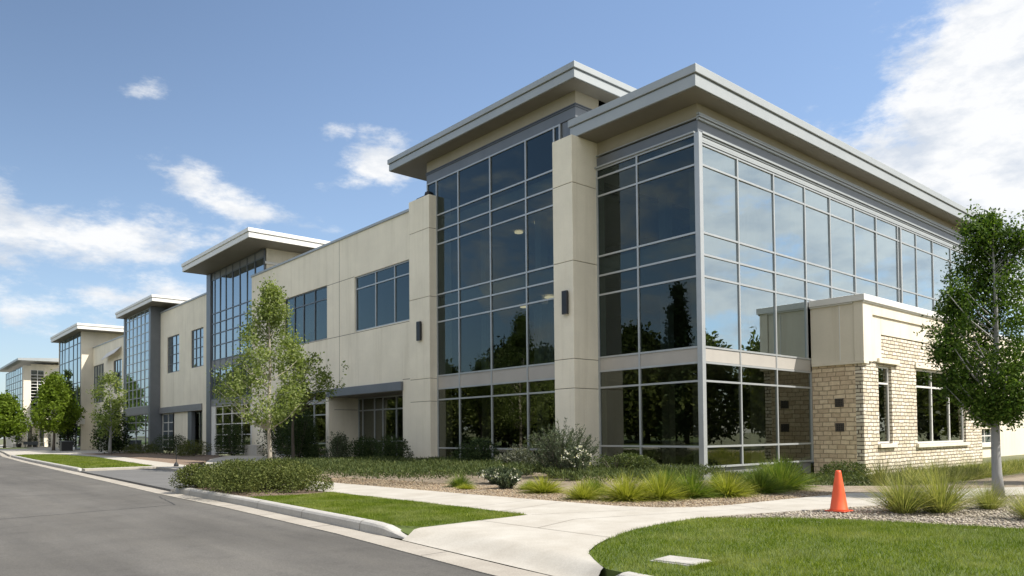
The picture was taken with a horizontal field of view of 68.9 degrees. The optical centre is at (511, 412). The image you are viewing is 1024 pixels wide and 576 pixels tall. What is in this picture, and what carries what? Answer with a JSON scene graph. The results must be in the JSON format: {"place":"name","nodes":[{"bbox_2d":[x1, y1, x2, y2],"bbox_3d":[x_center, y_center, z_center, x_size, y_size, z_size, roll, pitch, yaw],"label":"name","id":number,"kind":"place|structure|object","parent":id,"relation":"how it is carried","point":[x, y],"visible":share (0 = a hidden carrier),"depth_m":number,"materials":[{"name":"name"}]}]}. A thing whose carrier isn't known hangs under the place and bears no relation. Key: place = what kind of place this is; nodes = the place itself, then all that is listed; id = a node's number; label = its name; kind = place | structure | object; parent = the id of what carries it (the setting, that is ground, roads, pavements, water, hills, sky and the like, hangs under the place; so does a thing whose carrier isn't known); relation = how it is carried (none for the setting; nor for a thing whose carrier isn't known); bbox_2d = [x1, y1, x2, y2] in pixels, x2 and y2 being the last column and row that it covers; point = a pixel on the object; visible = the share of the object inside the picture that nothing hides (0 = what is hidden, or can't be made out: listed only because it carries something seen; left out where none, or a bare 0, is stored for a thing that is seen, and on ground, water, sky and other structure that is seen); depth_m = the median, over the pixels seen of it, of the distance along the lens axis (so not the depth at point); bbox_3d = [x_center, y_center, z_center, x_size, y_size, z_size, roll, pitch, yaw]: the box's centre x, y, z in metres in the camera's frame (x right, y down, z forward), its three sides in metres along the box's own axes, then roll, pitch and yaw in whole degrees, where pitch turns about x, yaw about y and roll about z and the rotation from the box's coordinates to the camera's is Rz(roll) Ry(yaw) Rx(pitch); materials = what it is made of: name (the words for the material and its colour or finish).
{"place":"outdoors","nodes":[
{"label":"outdoors","id":0,"kind":"place"},
{"bbox_2d":[0,445,107,453],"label":"plaza","id":1,"kind":"structure","parent":0,"point":[1,446],"depth_m":115.68,"materials":[{"name":"concrete"}]},
{"bbox_2d":[0,389,32,447],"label":"plaza tree","id":2,"kind":"object","parent":1,"relation":"on","point":[12,416],"visible":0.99,"depth_m":110.13,"materials":[{"name":"green plant"}]},
{"bbox_2d":[0,358,58,446],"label":"end building","id":3,"kind":"structure","parent":1,"relation":"on","point":[24,376],"depth_m":125.75,"materials":[{"name":"paint"}]},
{"bbox_2d":[48,368,79,446],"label":"grey link","id":4,"kind":"object","parent":1,"relation":"on","point":[51,434],"visible":0.01,"depth_m":121.35,"materials":[{"name":"paint"}]},
{"bbox_2d":[50,323,123,449],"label":"glass tower","id":5,"kind":"structure","parent":1,"relation":"on","point":[77,342],"depth_m":90.65,"materials":[{"name":"white"}]},
{"bbox_2d":[60,426,79,448],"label":"window","id":6,"kind":"structure","parent":5,"relation":"in","point":[77,446],"depth_m":91.79,"materials":[{"name":"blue glass"}]},
{"bbox_2d":[93,335,123,449],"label":"cream wing","id":7,"kind":"structure","parent":1,"relation":"on","point":[108,355],"depth_m":85.45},
{"bbox_2d":[94,364,103,402],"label":"window","id":8,"kind":"structure","parent":7,"relation":"in","point":[98,369],"depth_m":89.14,"materials":[{"name":"grey glass"}]},
{"bbox_2d":[114,359,121,392],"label":"window","id":9,"kind":"structure","parent":7,"relation":"in","point":[118,363],"depth_m":82.16,"materials":[{"name":"blue glass"}]},
{"bbox_2d":[59,441,72,450],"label":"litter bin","id":10,"kind":"object","parent":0,"point":[66,445],"visible":0.95,"depth_m":82.32,"materials":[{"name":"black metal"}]},
{"bbox_2d":[56,368,78,446],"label":"conifer","id":11,"kind":"object","parent":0,"point":[69,434],"visible":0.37,"depth_m":89.48,"materials":[{"name":"green plant"}]},
{"bbox_2d":[16,454,153,467],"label":"grass","id":12,"kind":"structure","parent":0,"point":[80,461],"depth_m":44.81,"materials":[{"name":"green plant"}]},
{"bbox_2d":[0,448,199,470],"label":"pavement","id":13,"kind":"structure","parent":0,"point":[156,464],"depth_m":53.74,"materials":[{"name":"concrete"}]},
{"bbox_2d":[21,369,86,450],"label":"lime tree","id":14,"kind":"object","parent":13,"relation":"on","point":[53,392],"visible":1,"depth_m":85.64,"materials":[{"name":"green plant"}]},
{"bbox_2d":[82,469,192,491],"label":"driveway","id":15,"kind":"structure","parent":0,"point":[155,478],"depth_m":29.08,"materials":[{"name":"grey concrete"}]},
{"bbox_2d":[204,455,266,466],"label":"entrance path","id":16,"kind":"structure","parent":0,"point":[218,459],"depth_m":45.86,"materials":[{"name":"concrete"}]},
{"bbox_2d":[0,444,490,575],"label":"road","id":17,"kind":"structure","parent":0,"point":[182,537],"depth_m":11.55,"materials":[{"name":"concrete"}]},
{"bbox_2d":[250,491,525,543],"bbox_3d":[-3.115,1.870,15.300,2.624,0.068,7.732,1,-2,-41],"label":"grass","id":18,"kind":"structure","parent":0,"point":[391,507],"depth_m":14.31,"materials":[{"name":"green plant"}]},
{"bbox_2d":[0,439,1023,575],"bbox_3d":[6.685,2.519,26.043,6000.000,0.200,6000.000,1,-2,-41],"label":"ground","id":19,"kind":"structure","parent":0,"point":[1011,457],"depth_m":33.17,"materials":[{"name":"green plant"}]},
{"bbox_2d":[88,451,224,465],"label":"mulch bed","id":20,"kind":"object","parent":19,"relation":"on","point":[181,460],"visible":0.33,"depth_m":53.50,"materials":[{"name":"brown soil"}]},
{"bbox_2d":[86,370,130,454],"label":"young tree","id":21,"kind":"object","parent":20,"relation":"on","point":[118,401],"visible":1,"depth_m":63.97,"materials":[{"name":"green plant"}]},
{"bbox_2d":[89,397,133,453],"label":"dark tree","id":22,"kind":"object","parent":20,"relation":"on","point":[117,442],"visible":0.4,"depth_m":68.16,"materials":[{"name":"green plant"}]},
{"bbox_2d":[122,442,161,453],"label":"shrub","id":23,"kind":"object","parent":20,"relation":"on","point":[140,448],"visible":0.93,"depth_m":66.64,"materials":[{"name":"green plant"}]},
{"bbox_2d":[115,294,190,452],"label":"glass tower","id":24,"kind":"structure","parent":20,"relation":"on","point":[142,344],"depth_m":72.20,"materials":[{"name":"glass"}]},
{"bbox_2d":[126,414,147,451],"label":"window","id":25,"kind":"structure","parent":24,"relation":"in","point":[139,427],"depth_m":73.79,"materials":[{"name":"grey glass"}]},
{"bbox_2d":[149,433,190,454],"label":"shrub","id":26,"kind":"object","parent":20,"relation":"on","point":[170,441],"visible":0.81,"depth_m":61.74,"materials":[{"name":"green plant"}]},
{"bbox_2d":[173,439,212,456],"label":"shrub","id":27,"kind":"object","parent":20,"relation":"on","point":[187,447],"visible":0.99,"depth_m":55.88,"materials":[{"name":"green plant"}]},
{"bbox_2d":[214,420,248,456],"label":"shrub","id":28,"kind":"object","parent":20,"relation":"on","point":[229,441],"visible":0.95,"depth_m":52.82,"materials":[{"name":"green plant"}]},
{"bbox_2d":[159,293,205,454],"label":"cream wing","id":29,"kind":"structure","parent":19,"relation":"on","point":[182,409],"depth_m":65.83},
{"bbox_2d":[162,413,172,447],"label":"window","id":30,"kind":"structure","parent":29,"relation":"in","point":[167,419],"depth_m":69.86,"materials":[{"name":"grey glass"}]},
{"bbox_2d":[168,334,178,372],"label":"window","id":31,"kind":"structure","parent":29,"relation":"in","point":[173,342],"depth_m":68.50,"materials":[{"name":"blue glass"}]},
{"bbox_2d":[192,328,202,367],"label":"window","id":32,"kind":"structure","parent":29,"relation":"in","point":[197,335],"depth_m":63.58,"materials":[{"name":"blue glass"}]},
{"bbox_2d":[195,412,201,453],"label":"window","id":33,"kind":"structure","parent":29,"relation":"in","point":[198,415],"depth_m":65.44,"materials":[{"name":"black glass"}]},
{"bbox_2d":[189,486,321,496],"bbox_3d":[-7.146,2.207,20.225,2.086,0.255,5.780,1,-2,-41],"label":"hedge bed","id":34,"kind":"object","parent":19,"relation":"on","point":[300,492],"visible":0.19,"depth_m":19.05,"materials":[{"name":"brown soil"}]},
{"bbox_2d":[168,462,218,488],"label":"hedge","id":35,"kind":"object","parent":34,"relation":"on","point":[188,471],"visible":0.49,"depth_m":20.94,"materials":[{"name":"green plant"}]},
{"bbox_2d":[190,457,333,494],"bbox_3d":[-6.683,1.642,19.924,3.346,0.948,4.648,1,-2,-41],"label":"hedge","id":36,"kind":"object","parent":34,"relation":"on","point":[235,475],"visible":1,"depth_m":19.13,"materials":[{"name":"green plant"}]},
{"bbox_2d":[181,227,329,454],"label":"glass tower","id":37,"kind":"structure","parent":19,"relation":"on","point":[229,267],"depth_m":56.62,"materials":[{"name":"blue glass"}]},
{"bbox_2d":[215,403,250,453],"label":"window","id":38,"kind":"structure","parent":37,"relation":"in","point":[223,415],"depth_m":57.20,"materials":[{"name":"black glass"}]},
{"bbox_2d":[0,452,548,575],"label":"gutter","id":39,"kind":"object","parent":19,"relation":"on","point":[476,565],"visible":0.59,"depth_m":11.85,"materials":[{"name":"concrete"}]},
{"bbox_2d":[11,455,81,472],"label":"kerb","id":40,"kind":"structure","parent":39,"relation":"on","point":[72,468],"depth_m":42.27,"materials":[{"name":"grey concrete"}]},
{"bbox_2d":[175,487,407,538],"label":"kerb","id":41,"kind":"structure","parent":39,"relation":"on","point":[373,527],"depth_m":14.32,"materials":[{"name":"grey concrete"}]},
{"bbox_2d":[403,520,607,575],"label":"pavement ramp","id":42,"kind":"structure","parent":19,"relation":"on","point":[552,552],"depth_m":9.95,"materials":[{"name":"concrete"}]},
{"bbox_2d":[250,61,979,480],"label":"office building","id":43,"kind":"structure","parent":19,"relation":"on","point":[694,239],"depth_m":30.73,"materials":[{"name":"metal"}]},
{"bbox_2d":[276,391,325,456],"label":"window","id":44,"kind":"structure","parent":43,"relation":"in","point":[318,410],"depth_m":45.75,"materials":[{"name":"glass"}]},
{"bbox_2d":[285,286,326,343],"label":"window","id":45,"kind":"structure","parent":43,"relation":"in","point":[309,316],"depth_m":46.90,"materials":[{"name":"blue glass"}]},
{"bbox_2d":[358,395,402,458],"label":"window","id":46,"kind":"structure","parent":43,"relation":"in","point":[377,416],"depth_m":43.91,"materials":[{"name":"glass"}]},
{"bbox_2d":[356,260,408,331],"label":"window","id":47,"kind":"structure","parent":43,"relation":"in","point":[382,295],"depth_m":40.26,"materials":[{"name":"glass"}]},
{"bbox_2d":[416,321,421,340],"bbox_3d":[-4.592,-4.044,36.959,0.156,0.956,0.320,1,-2,-41],"label":"wall lamp","id":48,"kind":"object","parent":43,"relation":"attached to","point":[418,330],"visible":1,"depth_m":36.87,"materials":[{"name":"black metal"}]},
{"bbox_2d":[561,290,567,314],"bbox_3d":[2.086,-4.310,29.187,0.156,0.926,0.280,1,-2,-41],"label":"wall lamp","id":49,"kind":"object","parent":43,"relation":"attached to","point":[564,302],"visible":1,"depth_m":29.11,"materials":[{"name":"black metal"}]},
{"bbox_2d":[313,469,1023,506],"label":"mulch bed","id":50,"kind":"object","parent":19,"relation":"on","point":[1016,480],"visible":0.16,"depth_m":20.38,"materials":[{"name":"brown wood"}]},
{"bbox_2d":[245,445,262,455],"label":"wall","id":51,"kind":"structure","parent":50,"relation":"on","point":[251,450],"depth_m":51.72,"materials":[{"name":"grey concrete"}]},
{"bbox_2d":[209,273,326,459],"bbox_3d":[-11.062,-1.943,33.483,5.205,8.881,5.137,1,-2,-41],"label":"young tree","id":52,"kind":"object","parent":50,"relation":"on","point":[272,299],"visible":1,"depth_m":33.32,"materials":[{"name":"green plant"}]},
{"bbox_2d":[256,398,317,459],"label":"shrub","id":53,"kind":"object","parent":50,"relation":"on","point":[273,439],"visible":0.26,"depth_m":43.60,"materials":[{"name":"green plant"}]},
{"bbox_2d":[275,412,320,460],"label":"shrub","id":54,"kind":"object","parent":50,"relation":"on","point":[305,430],"visible":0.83,"depth_m":40.74,"materials":[{"name":"green plant"}]},
{"bbox_2d":[274,341,348,460],"bbox_3d":[-9.526,-0.534,35.567,3.596,6.150,2.039,-1,-2,5],"label":"young tree","id":55,"kind":"object","parent":50,"relation":"on","point":[306,363],"visible":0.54,"depth_m":35.54,"materials":[{"name":"green plant"}]},
{"bbox_2d":[302,444,329,459],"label":"shrub","id":56,"kind":"object","parent":50,"relation":"on","point":[316,453],"visible":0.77,"depth_m":40.57,"materials":[{"name":"green plant"}]},
{"bbox_2d":[321,431,350,457],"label":"shrub","id":57,"kind":"object","parent":50,"relation":"on","point":[338,446],"visible":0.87,"depth_m":39.49,"materials":[{"name":"green plant"}]},
{"bbox_2d":[345,435,382,457],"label":"shrub","id":58,"kind":"object","parent":50,"relation":"on","point":[357,447],"visible":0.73,"depth_m":37.28,"materials":[{"name":"green plant"}]},
{"bbox_2d":[373,432,413,459],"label":"shrub","id":59,"kind":"object","parent":50,"relation":"on","point":[390,447],"visible":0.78,"depth_m":35.53,"materials":[{"name":"green plant"}]},
{"bbox_2d":[254,455,547,481],"bbox_3d":[-4.782,1.969,28.442,8.379,0.660,15.416,1,-2,-41],"label":"ground cover","id":60,"kind":"object","parent":50,"relation":"on","point":[392,466],"visible":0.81,"depth_m":24.29,"materials":[{"name":"green plant"}]},
{"bbox_2d":[445,473,480,487],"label":"grass tuft","id":61,"kind":"object","parent":50,"relation":"on","point":[458,481],"visible":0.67,"depth_m":20.52,"materials":[{"name":"green plant"}]},
{"bbox_2d":[454,483,480,489],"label":"grass tuft","id":62,"kind":"object","parent":50,"relation":"on","point":[466,486],"visible":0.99,"depth_m":19.67,"materials":[{"name":"green plant"}]},
{"bbox_2d":[450,437,499,462],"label":"shrub","id":63,"kind":"object","parent":50,"relation":"on","point":[471,453],"visible":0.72,"depth_m":30.18,"materials":[{"name":"green plant"}]},
{"bbox_2d":[477,464,522,483],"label":"flowering plant","id":64,"kind":"object","parent":50,"relation":"on","point":[488,472],"visible":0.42,"depth_m":21.60,"materials":[{"name":"green plant"}]},
{"bbox_2d":[488,471,521,488],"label":"flowering plant","id":65,"kind":"object","parent":50,"relation":"on","point":[506,481],"visible":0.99,"depth_m":19.61,"materials":[{"name":"green plant"}]},
{"bbox_2d":[492,444,537,474],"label":"shrub","id":66,"kind":"object","parent":50,"relation":"on","point":[520,455],"visible":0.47,"depth_m":26.29,"materials":[{"name":"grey plant"}]},
{"bbox_2d":[519,474,572,493],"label":"grass tuft","id":67,"kind":"object","parent":50,"relation":"on","point":[545,486],"visible":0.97,"depth_m":18.20,"materials":[{"name":"green plant"}]},
{"bbox_2d":[524,417,600,478],"bbox_3d":[1.671,1.159,24.324,2.450,2.059,2.564,1,-2,-41],"label":"rosemary bush","id":68,"kind":"object","parent":50,"relation":"on","point":[556,449],"visible":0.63,"depth_m":24.12,"materials":[{"name":"green plant"}]},
{"bbox_2d":[560,445,592,480],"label":"flowering bush","id":69,"kind":"object","parent":50,"relation":"on","point":[578,461],"visible":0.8,"depth_m":22.79,"materials":[{"name":"green plant"}]},
{"bbox_2d":[556,479,605,500],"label":"grass tuft","id":70,"kind":"object","parent":50,"relation":"on","point":[583,491],"visible":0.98,"depth_m":16.27,"materials":[{"name":"green plant"}]},
{"bbox_2d":[570,475,611,494],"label":"grass tuft","id":71,"kind":"object","parent":50,"relation":"on","point":[595,486],"visible":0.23,"depth_m":17.36,"materials":[{"name":"green plant"}]},
{"bbox_2d":[588,452,660,476],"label":"shrub","id":72,"kind":"object","parent":50,"relation":"on","point":[636,461],"visible":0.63,"depth_m":24.75,"materials":[{"name":"green plant"}]},
{"bbox_2d":[588,470,662,501],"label":"grass tuft","id":73,"kind":"object","parent":50,"relation":"on","point":[626,491],"visible":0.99,"depth_m":15.88,"materials":[{"name":"green plant"}]},
{"bbox_2d":[541,462,726,483],"bbox_3d":[3.227,1.842,23.605,6.140,0.527,7.115,-1,-2,29],"label":"ground cover","id":74,"kind":"object","parent":50,"relation":"on","point":[604,472],"visible":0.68,"depth_m":22.21,"materials":[{"name":"green plant"}]},
{"bbox_2d":[640,466,686,483],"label":"grass tuft","id":75,"kind":"object","parent":50,"relation":"on","point":[667,474],"visible":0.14,"depth_m":18.43,"materials":[{"name":"green plant"}]},
{"bbox_2d":[633,468,703,501],"bbox_3d":[3.245,1.515,16.244,1.947,0.688,1.887,-1,-2,28],"label":"grass tuft","id":76,"kind":"object","parent":50,"relation":"on","point":[665,492],"visible":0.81,"depth_m":16.04,"materials":[{"name":"green plant"}]},
{"bbox_2d":[666,465,733,499],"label":"grass tuft","id":77,"kind":"object","parent":50,"relation":"on","point":[693,483],"visible":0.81,"depth_m":16.42,"materials":[{"name":"green plant"}]},
{"bbox_2d":[698,468,764,498],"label":"grass tuft","id":78,"kind":"object","parent":50,"relation":"on","point":[730,489],"visible":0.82,"depth_m":16.67,"materials":[{"name":"green plant"}]},
{"bbox_2d":[727,464,798,493],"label":"grass tuft","id":79,"kind":"object","parent":50,"relation":"on","point":[765,483],"visible":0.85,"depth_m":17.47,"materials":[{"name":"green plant"}]},
{"bbox_2d":[739,457,821,488],"bbox_3d":[6.929,1.504,19.448,2.126,0.820,2.075,-2,-2,37],"label":"grass tuft","id":80,"kind":"object","parent":50,"relation":"on","point":[784,472],"visible":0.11,"depth_m":19.27,"materials":[{"name":"green plant"}]},
{"bbox_2d":[741,452,823,492],"bbox_3d":[6.701,1.383,18.477,2.310,1.004,2.368,-2,-2,32],"label":"grass tuft","id":81,"kind":"object","parent":50,"relation":"on","point":[791,478],"visible":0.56,"depth_m":18.23,"materials":[{"name":"green plant"}]},
{"bbox_2d":[710,468,895,485],"bbox_3d":[8.697,2.270,22.966,10.952,1.379,5.445,1,-2,-41],"label":"ground cover","id":82,"kind":"object","parent":50,"relation":"on","point":[830,482],"visible":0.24,"depth_m":20.64,"materials":[{"name":"green plant"}]},
{"bbox_2d":[853,456,904,485],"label":"fountain grass","id":83,"kind":"object","parent":50,"relation":"on","point":[877,474],"depth_m":20.81,"materials":[{"name":"green plant"}]},
{"bbox_2d":[882,457,939,484],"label":"fountain grass","id":84,"kind":"object","parent":50,"relation":"on","point":[907,468],"depth_m":21.68,"materials":[{"name":"green plant"}]},
{"bbox_2d":[949,456,985,480],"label":"fountain grass","id":85,"kind":"object","parent":50,"relation":"on","point":[977,476],"depth_m":24.55,"materials":[{"name":"green plant"}]},
{"bbox_2d":[756,458,807,473],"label":"shrub","id":86,"kind":"object","parent":19,"relation":"on","point":[787,460],"visible":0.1,"depth_m":26.16,"materials":[{"name":"green plant"}]},
{"bbox_2d":[817,459,871,480],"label":"shrub","id":87,"kind":"object","parent":19,"relation":"on","point":[843,468],"visible":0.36,"depth_m":26.29,"materials":[{"name":"green plant"}]},
{"bbox_2d":[708,494,1023,531],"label":"gravel bed","id":88,"kind":"object","parent":19,"relation":"on","point":[901,516],"visible":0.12,"depth_m":12.65,"materials":[{"name":"beige gravel"}]},
{"bbox_2d":[825,470,852,512],"bbox_3d":[5.845,1.395,13.369,0.360,0.729,0.360,1,-2,-41],"label":"traffic cone","id":89,"kind":"object","parent":88,"relation":"on","point":[838,501],"visible":1,"depth_m":13.28,"materials":[{"name":"orange plastic"}]},
{"bbox_2d":[845,459,949,513],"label":"fountain grass","id":90,"kind":"object","parent":88,"relation":"on","point":[897,502],"depth_m":12.89,"materials":[{"name":"green plant"}]},
{"bbox_2d":[891,454,998,512],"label":"fountain grass","id":91,"kind":"object","parent":88,"relation":"on","point":[949,503],"depth_m":12.87,"materials":[{"name":"green plant"}]},
{"bbox_2d":[913,198,1023,496],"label":"street tree","id":92,"kind":"object","parent":88,"relation":"on","point":[989,236],"visible":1,"depth_m":15.93,"materials":[{"name":"green plant"}]},
{"bbox_2d":[989,482,1023,519],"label":"fountain grass","id":93,"kind":"object","parent":88,"relation":"on","point":[1020,511],"depth_m":11.97,"materials":[{"name":"green plant"}]},
{"bbox_2d":[808,293,982,473],"bbox_3d":[18.399,-0.577,34.733,13.945,8.060,2.304,1,-2,-41],"label":"stone annex","id":94,"kind":"object","parent":19,"relation":"on","point":[873,398],"visible":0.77,"depth_m":30.99,"materials":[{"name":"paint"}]},
{"bbox_2d":[878,366,889,442],"bbox_3d":[15.350,-0.333,31.029,1.240,3.200,0.100,1,-2,-41],"label":"window","id":95,"kind":"structure","parent":94,"relation":"in","point":[883,382],"depth_m":31.18,"materials":[{"name":"glass"}]},
{"bbox_2d":[916,369,963,443],"bbox_3d":[20.075,-0.272,35.127,6.020,3.350,0.100,1,-2,-41],"label":"window","id":96,"kind":"structure","parent":94,"relation":"in","point":[935,424],"depth_m":34.78,"materials":[{"name":"glass"}]},
{"bbox_2d":[892,457,1023,485],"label":"ground cover","id":97,"kind":"object","parent":19,"relation":"on","point":[1009,467],"visible":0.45,"depth_m":21.29,"materials":[{"name":"green plant"}]},
{"bbox_2d":[981,334,1023,457],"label":"wing","id":98,"kind":"structure","parent":19,"relation":"on","point":[1011,443],"depth_m":49.33,"materials":[{"name":"white paint"}]},
{"bbox_2d":[982,418,990,443],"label":"window","id":99,"kind":"structure","parent":98,"relation":"in","point":[986,437],"depth_m":47.11,"materials":[{"name":"white glass"}]},
{"bbox_2d":[0,0,1023,438],"label":"sky","id":100,"kind":"structure","parent":0,"point":[138,138],"materials":[{"name":"blue"}]},
{"bbox_2d":[617,571,650,575],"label":"kerb","id":101,"kind":"structure","parent":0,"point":[628,573],"depth_m":7.52,"materials":[{"name":"grey concrete"}]},
{"bbox_2d":[269,481,1023,546],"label":"pavement","id":102,"kind":"structure","parent":0,"point":[608,523],"depth_m":14.08,"materials":[{"name":"concrete"}]},
{"bbox_2d":[588,515,1023,575],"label":"lawn","id":103,"kind":"structure","parent":0,"point":[609,572],"depth_m":8.81,"materials":[{"name":"green plant"}]},
{"bbox_2d":[650,555,711,565],"bbox_3d":[1.888,1.697,8.295,0.570,0.138,0.410,-2,-2,42],"label":"utility cover","id":104,"kind":"object","parent":103,"relation":"on","point":[683,561],"visible":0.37,"depth_m":8.27,"materials":[{"name":"grey concrete"}]},
{"bbox_2d":[961,476,1019,509],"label":"fountain grass","id":105,"kind":"object","parent":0,"point":[989,496],"depth_m":13.43,"materials":[{"name":"green plant"}]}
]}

